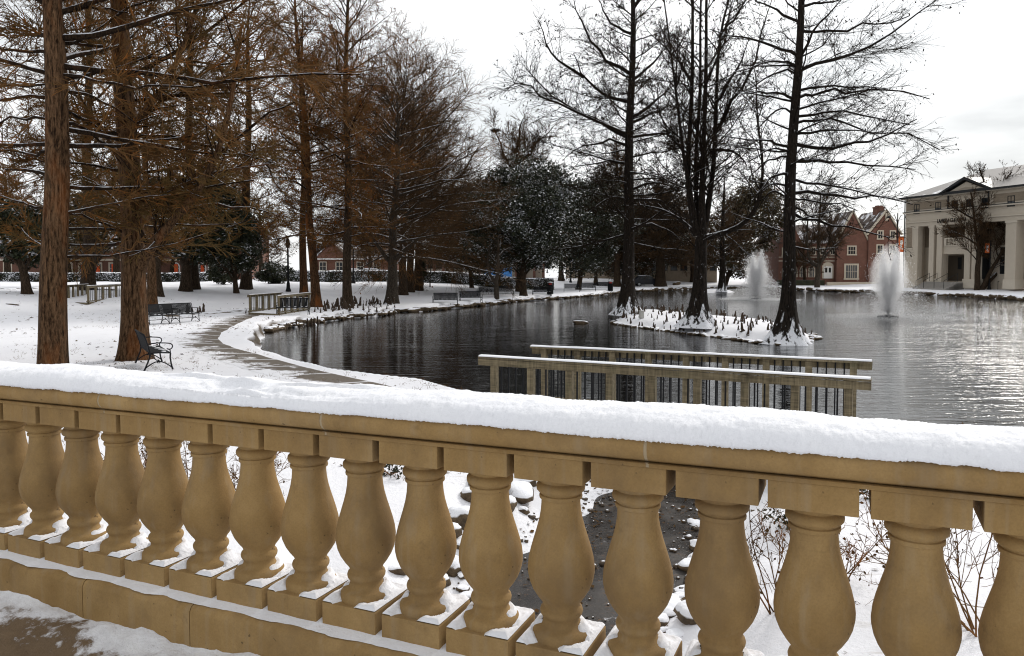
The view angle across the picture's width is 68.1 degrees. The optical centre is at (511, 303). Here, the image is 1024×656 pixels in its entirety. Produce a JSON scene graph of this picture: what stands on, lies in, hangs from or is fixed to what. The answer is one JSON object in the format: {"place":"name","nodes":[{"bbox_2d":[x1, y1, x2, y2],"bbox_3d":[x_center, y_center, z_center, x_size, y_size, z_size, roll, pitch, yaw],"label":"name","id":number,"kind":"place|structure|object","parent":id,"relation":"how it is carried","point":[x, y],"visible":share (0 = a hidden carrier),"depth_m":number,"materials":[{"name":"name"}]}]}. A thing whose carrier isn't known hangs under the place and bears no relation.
{"place":"outdoors","nodes":[
{"label":"outdoors","id":0,"kind":"place"},
{"bbox_2d":[176,307,390,386],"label":"path","id":1,"kind":"structure","parent":0,"point":[202,340],"depth_m":22.06,"materials":[{"name":"grey concrete"}]},
{"bbox_2d":[276,298,309,314],"bbox_3d":[-12.504,0.184,43.292,1.810,0.973,0.657,0,3,-6],"label":"park bench","id":2,"kind":"object","parent":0,"point":[304,302],"visible":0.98,"depth_m":43.50,"materials":[{"name":"metal"}]},
{"bbox_2d":[4,293,971,625],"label":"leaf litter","id":3,"kind":"object","parent":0,"point":[394,385],"visible":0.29,"depth_m":10.01,"materials":[{"name":"brown plant"}]},
{"bbox_2d":[0,271,1023,655],"bbox_3d":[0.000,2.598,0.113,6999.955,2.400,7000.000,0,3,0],"label":"snow ground","id":4,"kind":"structure","parent":0,"point":[764,635],"depth_m":20.38,"materials":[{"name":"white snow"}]},
{"bbox_2d":[0,163,42,271],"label":"street tree","id":5,"kind":"object","parent":4,"relation":"on","point":[7,267],"visible":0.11,"depth_m":107.60,"materials":[{"name":"brown plant"}]},
{"bbox_2d":[0,197,42,293],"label":"magnolia tree","id":6,"kind":"object","parent":4,"relation":"on","point":[24,263],"visible":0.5,"depth_m":49.75,"materials":[{"name":"green plant"}]},
{"bbox_2d":[38,192,82,272],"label":"street tree","id":7,"kind":"object","parent":4,"relation":"on","point":[69,264],"visible":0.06,"depth_m":117.42,"materials":[{"name":"brown plant"}]},
{"bbox_2d":[67,284,120,304],"bbox_3d":[-27.826,-0.588,49.765,2.381,1.318,7.158,0,3,-10],"label":"wooden footbridge","id":8,"kind":"object","parent":4,"relation":"on","point":[84,289],"visible":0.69,"depth_m":49.47,"materials":[{"name":"brown wood"}]},
{"bbox_2d":[68,191,120,261],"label":"magnolia tree","id":9,"kind":"object","parent":4,"relation":"on","point":[75,237],"visible":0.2,"depth_m":69.20,"materials":[{"name":"green plant"}]},
{"bbox_2d":[70,153,120,271],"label":"street tree","id":10,"kind":"object","parent":4,"relation":"on","point":[116,264],"visible":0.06,"depth_m":111.43,"materials":[{"name":"brown plant"}]},
{"bbox_2d":[0,0,197,289],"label":"cypress tree","id":11,"kind":"object","parent":4,"relation":"on","point":[90,279],"visible":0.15,"depth_m":55.29,"materials":[{"name":"brown plant"}]},
{"bbox_2d":[0,271,211,281],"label":"hedge","id":12,"kind":"object","parent":4,"relation":"on","point":[100,276],"visible":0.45,"depth_m":96.26,"materials":[{"name":"green plant"}]},
{"bbox_2d":[0,237,270,278],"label":"brick building","id":13,"kind":"structure","parent":4,"relation":"on","point":[106,265],"depth_m":121.84,"materials":[{"name":"red brick"}]},
{"bbox_2d":[100,437,190,472],"bbox_3d":[-4.452,1.778,9.016,1.277,1.026,1.327,-1,3,-26],"label":"bare shrub","id":14,"kind":"object","parent":4,"relation":"on","point":[145,462],"visible":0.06,"depth_m":9.05,"materials":[{"name":"brown plant"}]},
{"bbox_2d":[70,21,224,311],"bbox_3d":[-21.008,-7.892,43.485,8.652,17.003,9.710,0,3,0],"label":"cypress tree","id":15,"kind":"object","parent":4,"relation":"on","point":[152,297],"visible":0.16,"depth_m":44.04,"materials":[{"name":"brown plant"}]},
{"bbox_2d":[0,0,306,360],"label":"cypress tree","id":16,"kind":"object","parent":4,"relation":"on","point":[134,308],"visible":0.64,"depth_m":21.37,"materials":[{"name":"red plant"}]},
{"bbox_2d":[135,329,173,370],"bbox_3d":[-9.477,1.199,20.015,0.709,0.936,2.082,-2,3,-32],"label":"park bench","id":17,"kind":"object","parent":4,"relation":"on","point":[150,349],"visible":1,"depth_m":19.61,"materials":[{"name":"metal"}]},
{"bbox_2d":[145,177,174,296],"bbox_3d":[-25.577,-4.866,54.700,4.032,8.962,4.009,0,3,0],"label":"magnolia tree","id":18,"kind":"object","parent":4,"relation":"on","point":[160,292],"visible":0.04,"depth_m":54.59,"materials":[{"name":"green plant"}]},
{"bbox_2d":[148,303,179,324],"bbox_3d":[-16.777,0.525,36.165,0.657,0.973,1.810,1,3,24],"label":"park bench","id":19,"kind":"object","parent":4,"relation":"on","point":[163,312],"visible":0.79,"depth_m":36.38,"materials":[{"name":"metal"}]},
{"bbox_2d":[161,302,199,323],"bbox_3d":[-16.407,0.481,37.511,0.657,0.973,1.810,1,3,28],"label":"park bench","id":20,"kind":"object","parent":4,"relation":"on","point":[184,308],"visible":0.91,"depth_m":37.83,"materials":[{"name":"metal"}]},
{"bbox_2d":[100,0,273,289],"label":"cypress tree","id":21,"kind":"object","parent":4,"relation":"on","point":[195,279],"visible":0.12,"depth_m":61.92,"materials":[{"name":"brown plant"}]},
{"bbox_2d":[140,441,237,485],"bbox_3d":[-3.656,1.854,8.485,1.576,0.917,1.172,0,3,0],"label":"bare shrub","id":22,"kind":"object","parent":4,"relation":"on","point":[181,458],"visible":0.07,"depth_m":8.71,"materials":[{"name":"brown plant"}]},
{"bbox_2d":[0,0,393,363],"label":"cypress tree","id":23,"kind":"object","parent":4,"relation":"on","point":[52,342],"visible":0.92,"depth_m":19.33,"materials":[{"name":"red plant"}]},
{"bbox_2d":[162,175,257,291],"bbox_3d":[-25.185,-5.713,60.852,9.000,9.753,8.994,0,3,0],"label":"magnolia tree","id":24,"kind":"object","parent":4,"relation":"on","point":[186,264],"visible":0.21,"depth_m":60.19,"materials":[{"name":"green plant"}]},
{"bbox_2d":[206,259,240,284],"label":"evergreen bush","id":25,"kind":"object","parent":4,"relation":"on","point":[221,275],"visible":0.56,"depth_m":77.79,"materials":[{"name":"green plant"}]},
{"bbox_2d":[197,215,267,293],"bbox_3d":[-23.061,-4.204,62.576,6.466,6.955,6.069,0,3,0],"label":"holly tree","id":26,"kind":"object","parent":4,"relation":"on","point":[249,245],"visible":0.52,"depth_m":61.66,"materials":[{"name":"green plant"}]},
{"bbox_2d":[186,441,290,495],"bbox_3d":[-2.880,1.739,8.177,1.159,0.979,1.101,-2,3,-34],"label":"bare shrub","id":27,"kind":"object","parent":4,"relation":"on","point":[233,474],"visible":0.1,"depth_m":8.08,"materials":[{"name":"brown plant"}]},
{"bbox_2d":[171,0,312,289],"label":"cypress tree","id":28,"kind":"object","parent":4,"relation":"on","point":[246,283],"visible":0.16,"depth_m":66.31,"materials":[{"name":"brown plant"}]},
{"bbox_2d":[238,190,295,270],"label":"street tree","id":29,"kind":"object","parent":4,"relation":"on","point":[274,250],"visible":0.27,"depth_m":119.72,"materials":[{"name":"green plant"}]},
{"bbox_2d":[252,261,294,283],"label":"evergreen bush","id":30,"kind":"object","parent":4,"relation":"on","point":[277,274],"visible":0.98,"depth_m":83.55,"materials":[{"name":"green plant"}]},
{"bbox_2d":[247,292,310,314],"bbox_3d":[-14.254,0.057,46.004,2.328,1.318,6.346,0,3,2],"label":"wooden footbridge","id":31,"kind":"object","parent":4,"relation":"on","point":[268,311],"visible":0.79,"depth_m":45.37,"materials":[{"name":"brown wood"}]},
{"bbox_2d":[285,238,290,291],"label":"street lamp","id":32,"kind":"object","parent":4,"relation":"on","point":[288,289],"visible":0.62,"depth_m":66.95,"materials":[{"name":"black metal"}]},
{"bbox_2d":[224,0,378,296],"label":"cypress tree","id":33,"kind":"object","parent":4,"relation":"on","point":[303,287],"visible":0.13,"depth_m":63.03,"materials":[{"name":"orange plant"}]},
{"bbox_2d":[222,0,395,306],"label":"cypress tree","id":34,"kind":"object","parent":4,"relation":"on","point":[315,298],"visible":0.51,"depth_m":51.34,"materials":[{"name":"orange plant"}]},
{"bbox_2d":[249,0,437,307],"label":"cypress tree","id":35,"kind":"object","parent":4,"relation":"on","point":[349,182],"visible":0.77,"depth_m":49.89,"materials":[{"name":"brown plant"}]},
{"bbox_2d":[316,242,398,270],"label":"gabled house","id":36,"kind":"structure","parent":4,"relation":"on","point":[336,265],"depth_m":124.64,"materials":[{"name":"brick"}]},
{"bbox_2d":[352,221,387,267],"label":"street tree","id":37,"kind":"object","parent":4,"relation":"on","point":[367,256],"visible":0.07,"depth_m":111.52,"materials":[{"name":"brown plant"}]},
{"bbox_2d":[382,464,402,479],"bbox_3d":[-1.444,2.006,9.389,0.631,0.392,0.637,2,3,37],"label":"evergreen sprig","id":38,"kind":"object","parent":4,"relation":"on","point":[394,470],"visible":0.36,"depth_m":9.33,"materials":[{"name":"green plant"}]},
{"bbox_2d":[275,20,511,294],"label":"spreading tree","id":39,"kind":"object","parent":4,"relation":"on","point":[402,284],"visible":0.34,"depth_m":72.41,"materials":[{"name":"brown plant"}]},
{"bbox_2d":[248,43,539,309],"bbox_3d":[-8.826,-9.604,58.529,20.436,20.510,17.682,2,3,35],"label":"spreading tree","id":40,"kind":"object","parent":4,"relation":"on","point":[392,257],"visible":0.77,"depth_m":56.91,"materials":[{"name":"brown plant"}]},
{"bbox_2d":[388,562,405,575],"bbox_3d":[-1.067,2.542,7.284,0.218,0.093,0.312,0,0,37],"label":"creek boulder","id":41,"kind":"object","parent":4,"relation":"on","point":[395,568],"visible":0.43,"depth_m":7.17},
{"bbox_2d":[278,33,520,294],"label":"spreading tree","id":42,"kind":"object","parent":4,"relation":"on","point":[410,286],"visible":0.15,"depth_m":77.25,"materials":[{"name":"brown plant"}]},
{"bbox_2d":[261,269,554,289],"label":"hedge","id":43,"kind":"object","parent":4,"relation":"on","point":[326,276],"visible":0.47,"depth_m":96.29,"materials":[{"name":"green plant"}]},
{"bbox_2d":[335,90,508,290],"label":"spreading tree","id":44,"kind":"object","parent":4,"relation":"on","point":[417,275],"visible":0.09,"depth_m":80.63,"materials":[{"name":"brown plant"}]},
{"bbox_2d":[432,293,457,304],"bbox_3d":[-5.269,-0.341,59.767,1.991,0.973,0.722,0,3,-1],"label":"park bench","id":45,"kind":"object","parent":4,"relation":"on","point":[448,296],"visible":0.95,"depth_m":59.99,"materials":[{"name":"metal"}]},
{"bbox_2d":[446,555,460,576],"bbox_3d":[-0.592,2.585,7.494,0.279,0.148,0.336,1,8,5],"label":"creek boulder","id":46,"kind":"object","parent":4,"relation":"on","point":[454,569],"visible":0.34,"depth_m":7.37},
{"bbox_2d":[415,196,498,287],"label":"magnolia tree","id":47,"kind":"object","parent":4,"relation":"on","point":[471,284],"visible":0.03,"depth_m":89.27,"materials":[{"name":"green plant"}]},
{"bbox_2d":[453,522,461,538],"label":"creek boulder","id":48,"kind":"object","parent":4,"relation":"on","point":[458,529],"visible":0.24,"depth_m":7.87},
{"bbox_2d":[449,506,469,529],"bbox_3d":[-0.564,2.321,8.238,0.401,0.219,0.318,-7,3,-19],"label":"creek boulder","id":49,"kind":"object","parent":4,"relation":"on","point":[459,515],"visible":0.39,"depth_m":8.13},
{"bbox_2d":[456,584,469,591],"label":"creek boulder","id":50,"kind":"object","parent":4,"relation":"on","point":[461,587],"visible":0.92,"depth_m":7.14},
{"bbox_2d":[460,487,471,501],"bbox_3d":[-0.464,2.247,8.844,0.331,0.197,0.340,-4,0,12],"label":"creek boulder","id":51,"kind":"object","parent":4,"relation":"on","point":[465,493],"visible":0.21,"depth_m":8.70,"materials":[{"name":"stone"}]},
{"bbox_2d":[459,291,482,302],"bbox_3d":[-3.494,-0.539,64.009,1.955,0.973,0.709,-1,3,-17],"label":"park bench","id":52,"kind":"object","parent":4,"relation":"on","point":[469,294],"visible":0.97,"depth_m":64.18,"materials":[{"name":"metal"}]},
{"bbox_2d":[424,261,550,277],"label":"building","id":53,"kind":"structure","parent":4,"relation":"on","point":[533,273],"depth_m":137.86,"materials":[{"name":"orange brick"}]},
{"bbox_2d":[477,220,514,299],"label":"ornamental tree","id":54,"kind":"object","parent":4,"relation":"on","point":[498,254],"visible":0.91,"depth_m":69.47,"materials":[{"name":"brown plant"}]},
{"bbox_2d":[452,213,570,285],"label":"magnolia tree","id":55,"kind":"object","parent":4,"relation":"on","point":[492,262],"visible":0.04,"depth_m":86.42,"materials":[{"name":"green plant"}]},
{"bbox_2d":[453,107,571,291],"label":"bare tree","id":56,"kind":"object","parent":4,"relation":"on","point":[517,147],"visible":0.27,"depth_m":88.97,"materials":[{"name":"brown plant"}]},
{"bbox_2d":[509,495,517,511],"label":"creek boulder","id":57,"kind":"object","parent":4,"relation":"on","point":[513,502],"visible":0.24,"depth_m":8.85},
{"bbox_2d":[509,481,533,503],"bbox_3d":[0.040,2.334,9.364,0.458,0.207,0.639,0,3,-1],"label":"creek boulder","id":58,"kind":"object","parent":4,"relation":"on","point":[521,492],"visible":0.57,"depth_m":9.17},
{"bbox_2d":[456,148,593,295],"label":"magnolia tree","id":59,"kind":"object","parent":4,"relation":"on","point":[527,245],"visible":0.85,"depth_m":73.64,"materials":[{"name":"green plant"}]},
{"bbox_2d":[532,287,551,295],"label":"park bench","id":60,"kind":"object","parent":4,"relation":"on","point":[549,289],"visible":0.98,"depth_m":78.27,"materials":[{"name":"metal"}]},
{"bbox_2d":[549,172,646,289],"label":"magnolia tree","id":61,"kind":"object","parent":4,"relation":"on","point":[583,262],"visible":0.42,"depth_m":96.90,"materials":[{"name":"green plant"}]},
{"bbox_2d":[480,0,730,315],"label":"island cypress","id":62,"kind":"object","parent":4,"relation":"on","point":[627,301],"visible":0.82,"depth_m":47.41,"materials":[{"name":"black plant"}]},
{"bbox_2d":[592,253,618,284],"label":"street tree","id":63,"kind":"object","parent":4,"relation":"on","point":[596,278],"visible":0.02,"depth_m":119.08,"materials":[{"name":"green plant"}]},
{"bbox_2d":[586,127,664,286],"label":"bare tree","id":64,"kind":"object","parent":4,"relation":"on","point":[617,279],"visible":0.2,"depth_m":116.46,"materials":[{"name":"brown plant"}]},
{"bbox_2d":[585,214,686,276],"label":"magnolia tree","id":65,"kind":"object","parent":4,"relation":"on","point":[621,265],"visible":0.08,"depth_m":122.69,"materials":[{"name":"green plant"}]},
{"bbox_2d":[566,246,716,282],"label":"tan building","id":66,"kind":"structure","parent":4,"relation":"on","point":[674,273],"depth_m":139.90,"materials":[{"name":"brick"}]},
{"bbox_2d":[635,275,654,285],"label":"parked car","id":67,"kind":"object","parent":4,"relation":"on","point":[640,280],"visible":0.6,"depth_m":119.11,"materials":[{"name":"black metal"}]},
{"bbox_2d":[605,209,695,276],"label":"magnolia tree","id":68,"kind":"object","parent":4,"relation":"on","point":[636,270],"visible":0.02,"depth_m":129.32,"materials":[{"name":"green plant"}]},
{"bbox_2d":[612,172,709,286],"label":"bare tree","id":69,"kind":"object","parent":4,"relation":"on","point":[660,279],"visible":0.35,"depth_m":116.32,"materials":[{"name":"brown plant"}]},
{"bbox_2d":[658,613,669,626],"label":"creek boulder","id":70,"kind":"object","parent":4,"relation":"on","point":[664,618],"visible":0.27,"depth_m":6.35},
{"bbox_2d":[662,596,680,617],"bbox_3d":[1.386,2.660,6.610,0.257,0.107,0.391,6,8,17],"label":"creek boulder","id":71,"kind":"object","parent":4,"relation":"on","point":[670,607],"visible":0.33,"depth_m":6.54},
{"bbox_2d":[666,628,683,637],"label":"creek boulder","id":72,"kind":"object","parent":4,"relation":"on","point":[677,632],"visible":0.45,"depth_m":6.07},
{"bbox_2d":[478,345,872,416],"bbox_3d":[2.590,1.530,12.314,5.918,1.328,2.317,1,3,27],"label":"wooden footbridge","id":73,"kind":"object","parent":4,"relation":"on","point":[850,385],"visible":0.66,"depth_m":12.01,"materials":[{"name":"brown wood"}]},
{"bbox_2d":[673,600,695,624],"bbox_3d":[1.516,2.550,6.256,0.338,0.125,0.349,-10,7,-36],"label":"creek boulder","id":74,"kind":"object","parent":4,"relation":"on","point":[682,612],"visible":0.38,"depth_m":6.19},
{"bbox_2d":[687,518,699,526],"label":"creek boulder","id":75,"kind":"object","parent":4,"relation":"on","point":[692,522],"visible":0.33,"depth_m":9.13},
{"bbox_2d":[623,0,796,328],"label":"island cypress","id":76,"kind":"object","parent":4,"relation":"on","point":[697,315],"visible":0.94,"depth_m":36.30,"materials":[{"name":"black plant"}]},
{"bbox_2d":[682,170,754,291],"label":"bare tree","id":77,"kind":"object","parent":4,"relation":"on","point":[721,287],"visible":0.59,"depth_m":101.34,"materials":[{"name":"brown plant"}]},
{"bbox_2d":[707,175,808,286],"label":"oak tree","id":78,"kind":"object","parent":4,"relation":"on","point":[771,199],"visible":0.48,"depth_m":123.32,"materials":[{"name":"brown plant"}]},
{"bbox_2d":[758,507,788,530],"bbox_3d":[3.010,2.239,7.969,0.622,0.306,0.650,-2,3,-40],"label":"evergreen sprig","id":79,"kind":"object","parent":4,"relation":"on","point":[776,519],"visible":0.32,"depth_m":7.96,"materials":[{"name":"green plant"}]},
{"bbox_2d":[745,502,842,614],"bbox_3d":[1.984,1.696,5.778,1.094,1.303,0.945,0,3,0],"label":"bare shrub","id":80,"kind":"object","parent":4,"relation":"on","point":[765,534],"visible":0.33,"depth_m":5.77,"materials":[{"name":"brown plant"}]},
{"bbox_2d":[777,280,824,285],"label":"clipped hedge","id":81,"kind":"object","parent":4,"relation":"on","point":[807,282],"visible":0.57,"depth_m":125.77,"materials":[{"name":"green plant"}]},
{"bbox_2d":[796,230,831,279],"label":"street tree","id":82,"kind":"object","parent":4,"relation":"on","point":[805,265],"visible":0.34,"depth_m":126.81,"materials":[{"name":"brown plant"}]},
{"bbox_2d":[796,177,860,287],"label":"ornamental tree","id":83,"kind":"object","parent":4,"relation":"on","point":[818,264],"visible":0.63,"depth_m":111.98,"materials":[{"name":"brown plant"}]},
{"bbox_2d":[755,205,902,284],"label":"brick house","id":84,"kind":"structure","parent":4,"relation":"on","point":[853,260],"depth_m":126.94,"materials":[{"name":"red brick"}]},
{"bbox_2d":[822,262,833,277],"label":"doorway","id":85,"kind":"structure","parent":84,"relation":"in","point":[830,268],"depth_m":127.78,"materials":[{"name":"wood"}]},
{"bbox_2d":[843,264,858,279],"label":"window","id":86,"kind":"structure","parent":84,"relation":"in","point":[851,271],"depth_m":126.94,"materials":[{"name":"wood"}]},
{"bbox_2d":[847,246,856,254],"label":"window","id":87,"kind":"structure","parent":84,"relation":"in","point":[851,250],"depth_m":126.82,"materials":[{"name":"glass"}]},
{"bbox_2d":[699,0,966,345],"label":"island cypress","id":88,"kind":"object","parent":4,"relation":"on","point":[786,329],"visible":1,"depth_m":31.18,"materials":[{"name":"black plant"}]},
{"bbox_2d":[826,282,889,285],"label":"garden wall","id":89,"kind":"structure","parent":4,"relation":"on","point":[837,283],"depth_m":125.38,"materials":[{"name":"stone"}]},
{"bbox_2d":[839,520,888,581],"bbox_3d":[2.745,1.961,6.246,0.726,0.706,0.820,0,3,0],"label":"bare shrub","id":90,"kind":"object","parent":4,"relation":"on","point":[857,563],"visible":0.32,"depth_m":6.19,"materials":[{"name":"brown plant"}]},
{"bbox_2d":[887,213,905,284],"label":"street lamp","id":91,"kind":"object","parent":4,"relation":"on","point":[902,244],"visible":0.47,"depth_m":116.91,"materials":[{"name":"black metal"}]},
{"bbox_2d":[840,422,999,636],"bbox_3d":[3.067,1.606,5.466,1.588,1.589,1.420,0,3,0],"label":"bare shrub","id":92,"kind":"object","parent":4,"relation":"on","point":[968,619],"visible":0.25,"depth_m":5.36,"materials":[{"name":"brown plant"}]},
{"bbox_2d":[912,273,963,289],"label":"entrance steps","id":93,"kind":"structure","parent":4,"relation":"on","point":[957,285],"depth_m":99.47,"materials":[{"name":"concrete"}]},
{"bbox_2d":[898,165,1023,289],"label":"columned hall","id":94,"kind":"structure","parent":4,"relation":"on","point":[938,255],"depth_m":99.25,"materials":[{"name":"beige stone"}]},
{"bbox_2d":[948,255,963,280],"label":"doorway","id":95,"kind":"structure","parent":94,"relation":"in","point":[955,262],"depth_m":102.40,"materials":[{"name":"grey glass"}]},
{"bbox_2d":[982,252,988,280],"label":"doorway","id":96,"kind":"structure","parent":94,"relation":"in","point":[985,263],"depth_m":98.26,"materials":[{"name":"black glass"}]},
{"bbox_2d":[998,246,1004,274],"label":"window","id":97,"kind":"structure","parent":94,"relation":"in","point":[1002,267],"depth_m":96.01,"materials":[{"name":"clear glass"}]},
{"bbox_2d":[934,160,1023,289],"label":"crape myrtle","id":98,"kind":"object","parent":4,"relation":"on","point":[979,243],"visible":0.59,"depth_m":96.00,"materials":[{"name":"brown plant"}]},
{"bbox_2d":[985,227,991,289],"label":"street lamp","id":99,"kind":"object","parent":4,"relation":"on","point":[988,250],"visible":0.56,"depth_m":96.25,"materials":[{"name":"black metal"}]},
{"bbox_2d":[0,0,1023,270],"label":"sky","id":100,"kind":"structure","parent":0,"point":[976,80],"materials":[{"name":"white"}]},
{"bbox_2d":[453,483,754,636],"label":"creek gravel","id":101,"kind":"structure","parent":0,"point":[602,504],"depth_m":8.91,"materials":[{"name":"grey gravel"}]},
{"bbox_2d":[509,484,699,635],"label":"creek water","id":102,"kind":"structure","parent":0,"point":[598,608],"depth_m":8.32,"materials":[{"name":"grey liquid"}]},
{"bbox_2d":[677,558,690,571],"bbox_3d":[1.848,2.697,7.790,0.310,0.118,0.265,-5,5,-33],"label":"creek boulder","id":103,"kind":"object","parent":102,"relation":"in","point":[683,564],"visible":0.37,"depth_m":7.72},
{"bbox_2d":[260,288,1023,426],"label":"pond water","id":104,"kind":"structure","parent":0,"point":[969,369],"depth_m":30.74,"materials":[{"name":"black liquid"}]},
{"bbox_2d":[718,249,797,300],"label":"fountain","id":105,"kind":"object","parent":104,"relation":"on","point":[758,281],"visible":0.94,"depth_m":79.14,"materials":[{"name":"white liquid"}]},
{"bbox_2d":[828,243,964,320],"bbox_3d":[24.889,-1.516,49.454,8.374,5.015,8.373,0,3,0],"label":"fountain","id":106,"kind":"object","parent":104,"relation":"on","point":[889,294],"visible":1,"depth_m":49.27,"materials":[{"name":"white liquid"}]},
{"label":"bridge slab","id":107,"kind":"structure","parent":0,"visible":0},
{"bbox_2d":[0,591,259,655],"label":"bridge deck","id":108,"kind":"structure","parent":107,"relation":"on","point":[30,626],"depth_m":3.03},
{"bbox_2d":[0,361,1023,655],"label":"balustrade","id":109,"kind":"object","parent":107,"relation":"on","point":[928,485],"visible":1,"depth_m":2.53,"materials":[{"name":"stone"}]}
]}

